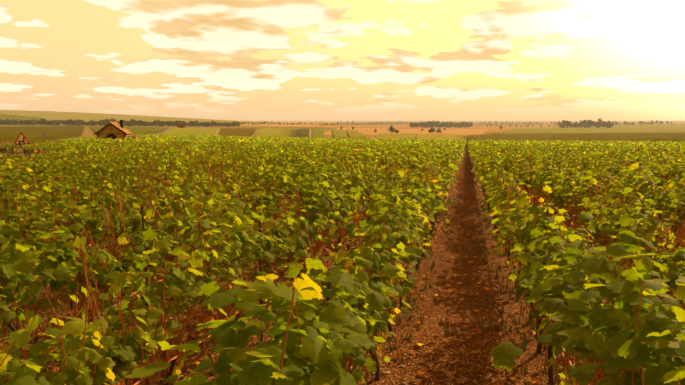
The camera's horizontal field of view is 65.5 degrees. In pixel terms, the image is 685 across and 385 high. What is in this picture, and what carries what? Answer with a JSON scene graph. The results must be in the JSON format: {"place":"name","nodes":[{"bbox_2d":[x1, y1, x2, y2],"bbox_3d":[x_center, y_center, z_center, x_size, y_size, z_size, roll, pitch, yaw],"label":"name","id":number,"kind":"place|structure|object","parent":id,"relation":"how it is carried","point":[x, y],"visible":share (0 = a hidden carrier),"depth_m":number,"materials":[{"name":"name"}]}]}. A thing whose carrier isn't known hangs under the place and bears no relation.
{"place":"outdoors","nodes":[
{"label":"outdoors","id":0,"kind":"place"},
{"bbox_2d":[0,118,102,125],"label":"tree","id":1,"kind":"object","parent":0,"point":[41,121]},
{"bbox_2d":[6,125,195,153],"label":"road asphalt","id":2,"kind":"structure","parent":0,"point":[158,132],"depth_m":346.84,"materials":[{"name":"grey asphalt"}]},
{"bbox_2d":[0,110,684,384],"bbox_3d":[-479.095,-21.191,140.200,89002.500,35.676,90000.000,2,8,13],"label":"ground","id":3,"kind":"structure","parent":0,"point":[433,356],"depth_m":6.75,"materials":[{"name":"brown soil"}]},
{"bbox_2d":[14,132,29,156],"bbox_3d":[-15.373,-1.534,25.654,0.660,2.698,0.088,-6,10,-39],"label":"road sign","id":4,"kind":"object","parent":3,"relation":"on","point":[21,139],"visible":0.85,"depth_m":25.49,"materials":[{"name":"red"}]},
{"bbox_2d":[0,114,49,120],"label":"parcel","id":5,"kind":"object","parent":3,"relation":"on","point":[11,117],"visible":0.58,"depth_m":652.88,"materials":[{"name":"plant"}]},
{"bbox_2d":[0,126,84,142],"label":"parcel","id":6,"kind":"object","parent":3,"relation":"on","point":[8,134],"visible":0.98,"depth_m":200.62,"materials":[{"name":"green plant"}]},
{"bbox_2d":[94,120,137,139],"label":"stone hut","id":7,"kind":"object","parent":3,"relation":"on","point":[114,130],"visible":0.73,"depth_m":109.09,"materials":[{"name":"stone"}]},
{"bbox_2d":[89,126,168,134],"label":"parcel","id":8,"kind":"object","parent":3,"relation":"on","point":[142,130],"visible":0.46,"depth_m":343.28,"materials":[{"name":"green plant"}]},
{"bbox_2d":[100,118,240,126],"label":"tree line","id":9,"kind":"object","parent":3,"relation":"on","point":[131,122],"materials":[{"name":"green plant"}]},
{"bbox_2d":[156,128,217,136],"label":"parcel","id":10,"kind":"object","parent":3,"relation":"on","point":[197,131],"visible":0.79,"depth_m":310.42,"materials":[{"name":"green plant"}]},
{"bbox_2d":[218,128,256,136],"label":"parcel","id":11,"kind":"object","parent":3,"relation":"on","point":[224,132],"visible":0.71,"depth_m":328.52,"materials":[{"name":"green plant"}]},
{"bbox_2d":[236,124,321,126],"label":"gold field","id":12,"kind":"structure","parent":3,"relation":"on","point":[290,125],"depth_m":740.01,"materials":[{"name":"plant"}]},
{"bbox_2d":[254,128,309,137],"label":"parcel","id":13,"kind":"object","parent":3,"relation":"on","point":[273,132],"visible":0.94,"depth_m":335.75,"materials":[{"name":"plant"}]},
{"bbox_2d":[312,128,323,137],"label":"parcel","id":14,"kind":"object","parent":3,"relation":"on","point":[317,133],"visible":1,"depth_m":321.23,"materials":[{"name":"plant"}]},
{"bbox_2d":[267,121,379,123],"bbox_3d":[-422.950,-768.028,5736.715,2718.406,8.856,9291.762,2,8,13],"label":"gold field","id":15,"kind":"structure","parent":3,"relation":"on","point":[318,122],"depth_m":3036.16,"materials":[{"name":"plant"}]},
{"bbox_2d":[4,142,662,342],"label":"trellis posts","id":16,"kind":"object","parent":3,"relation":"on","point":[328,285],"visible":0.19,"depth_m":5.76,"materials":[{"name":"brown wood"}]},
{"bbox_2d":[0,226,684,382],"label":"trellis wires","id":17,"kind":"object","parent":16,"relation":"attached to","point":[166,318],"visible":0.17,"depth_m":3.69,"materials":[{"name":"grey metal"}]},
{"bbox_2d":[7,160,679,314],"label":"trellis wires","id":18,"kind":"object","parent":16,"relation":"attached to","point":[219,212],"depth_m":7.26,"materials":[{"name":"grey metal"}]},
{"bbox_2d":[332,129,347,137],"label":"parcel","id":19,"kind":"object","parent":3,"relation":"on","point":[337,133],"visible":1,"depth_m":328.49,"materials":[{"name":"plant"}]},
{"bbox_2d":[2,213,677,384],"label":"fallen leaves","id":20,"kind":"object","parent":3,"relation":"on","point":[174,352],"visible":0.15,"depth_m":6.32,"materials":[{"name":"orange plant"}]},
{"bbox_2d":[0,170,684,384],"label":"vine","id":21,"kind":"object","parent":3,"relation":"on","point":[628,346],"depth_m":2.93,"materials":[{"name":"green plant"}]},
{"bbox_2d":[0,275,683,384],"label":"vine cordon","id":22,"kind":"object","parent":21,"relation":"attached to","point":[173,358],"visible":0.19,"depth_m":4.06,"materials":[{"name":"brown wood"}]},
{"bbox_2d":[0,147,684,337],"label":"vine","id":23,"kind":"object","parent":3,"relation":"on","point":[545,179],"depth_m":9.25,"materials":[{"name":"green plant"}]},
{"bbox_2d":[0,151,684,317],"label":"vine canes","id":24,"kind":"object","parent":23,"relation":"attached to","point":[341,233],"visible":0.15,"depth_m":8.84,"materials":[{"name":"plant"}]},
{"bbox_2d":[0,189,684,384],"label":"weed tufts","id":25,"kind":"object","parent":3,"relation":"on","point":[505,253],"visible":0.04,"depth_m":6.79,"materials":[{"name":"green plant"}]},
{"bbox_2d":[0,138,684,176],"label":"vine","id":26,"kind":"object","parent":3,"relation":"on","point":[474,154],"depth_m":42.93,"materials":[{"name":"green plant"}]},
{"bbox_2d":[0,140,684,169],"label":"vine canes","id":27,"kind":"object","parent":26,"relation":"attached to","point":[501,153],"visible":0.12,"depth_m":43.29,"materials":[{"name":"plant"}]},
{"bbox_2d":[5,207,683,384],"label":"soil stones","id":28,"kind":"object","parent":3,"relation":"on","point":[383,373],"visible":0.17,"depth_m":6.00,"materials":[{"name":"brown stone"}]},
{"bbox_2d":[346,130,367,137],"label":"parcel","id":29,"kind":"object","parent":3,"relation":"on","point":[353,134],"visible":1,"depth_m":303.92,"materials":[{"name":"plant"}]},
{"bbox_2d":[62,133,684,148],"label":"field","id":30,"kind":"structure","parent":3,"relation":"on","point":[234,139],"depth_m":117.22,"materials":[{"name":"green plant"}]},
{"bbox_2d":[373,133,414,139],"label":"parcel","id":31,"kind":"object","parent":3,"relation":"on","point":[408,136],"visible":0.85,"depth_m":274.71,"materials":[{"name":"plant"}]},
{"bbox_2d":[230,121,558,126],"bbox_3d":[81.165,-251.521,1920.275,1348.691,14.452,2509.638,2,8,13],"label":"hedgerows","id":32,"kind":"object","parent":3,"relation":"on","point":[529,123],"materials":[{"name":"green plant"}]},
{"bbox_2d":[324,128,487,134],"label":"gold field","id":33,"kind":"structure","parent":3,"relation":"on","point":[367,131],"depth_m":551.18,"materials":[{"name":"plant"}]},
{"bbox_2d":[339,125,506,128],"bbox_3d":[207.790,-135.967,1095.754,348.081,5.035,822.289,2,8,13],"label":"tan field","id":34,"kind":"structure","parent":3,"relation":"attached to","point":[409,127],"depth_m":1006.62,"materials":[{"name":"plant"}]},
{"bbox_2d":[409,120,472,127],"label":"copse","id":35,"kind":"object","parent":3,"relation":"on","point":[449,124],"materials":[{"name":"green plant"}]},
{"bbox_2d":[416,133,478,140],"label":"parcel","id":36,"kind":"object","parent":3,"relation":"on","point":[421,136],"visible":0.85,"depth_m":277.52,"materials":[{"name":"plant"}]},
{"bbox_2d":[491,125,553,128],"bbox_3d":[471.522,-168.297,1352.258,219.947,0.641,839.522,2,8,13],"label":"gold field","id":37,"kind":"structure","parent":3,"relation":"attached to","point":[530,126],"depth_m":1258.39,"materials":[{"name":"plant"}]},
{"bbox_2d":[480,133,684,141],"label":"parcel","id":38,"kind":"object","parent":3,"relation":"on","point":[657,137],"visible":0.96,"depth_m":263.73,"materials":[{"name":"green plant"}]},
{"bbox_2d":[487,125,684,133],"bbox_3d":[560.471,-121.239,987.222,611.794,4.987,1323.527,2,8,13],"label":"parcel","id":39,"kind":"object","parent":3,"relation":"on","point":[619,129],"visible":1,"depth_m":655.27,"materials":[{"name":"yellow plant"}]},
{"bbox_2d":[557,118,672,127],"bbox_3d":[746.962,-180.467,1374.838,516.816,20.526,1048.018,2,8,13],"label":"trees","id":40,"kind":"object","parent":3,"relation":"on","point":[599,123],"materials":[{"name":"green plant"}]},
{"bbox_2d":[0,0,684,120],"label":"sky","id":41,"kind":"structure","parent":0,"point":[235,60],"materials":[{"name":"yellow"}]},
{"bbox_2d":[9,189,683,317],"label":"vine cordon","id":42,"kind":"object","parent":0,"point":[89,313],"depth_m":7.02,"materials":[{"name":"brown wood"}]},
{"bbox_2d":[322,123,401,124],"bbox_3d":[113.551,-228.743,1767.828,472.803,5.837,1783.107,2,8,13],"label":"green field","id":43,"kind":"structure","parent":0,"point":[359,124],"depth_m":1489.19,"materials":[{"name":"plant"}]},
{"bbox_2d":[340,126,502,132],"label":"scattered trees","id":44,"kind":"object","parent":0,"point":[391,129],"materials":[{"name":"green plant"}]},
{"bbox_2d":[382,122,511,124],"bbox_3d":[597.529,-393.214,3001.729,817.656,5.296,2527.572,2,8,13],"label":"brown field","id":45,"kind":"structure","parent":0,"point":[478,123],"depth_m":2283.95,"materials":[{"name":"brown soil"}]}
]}

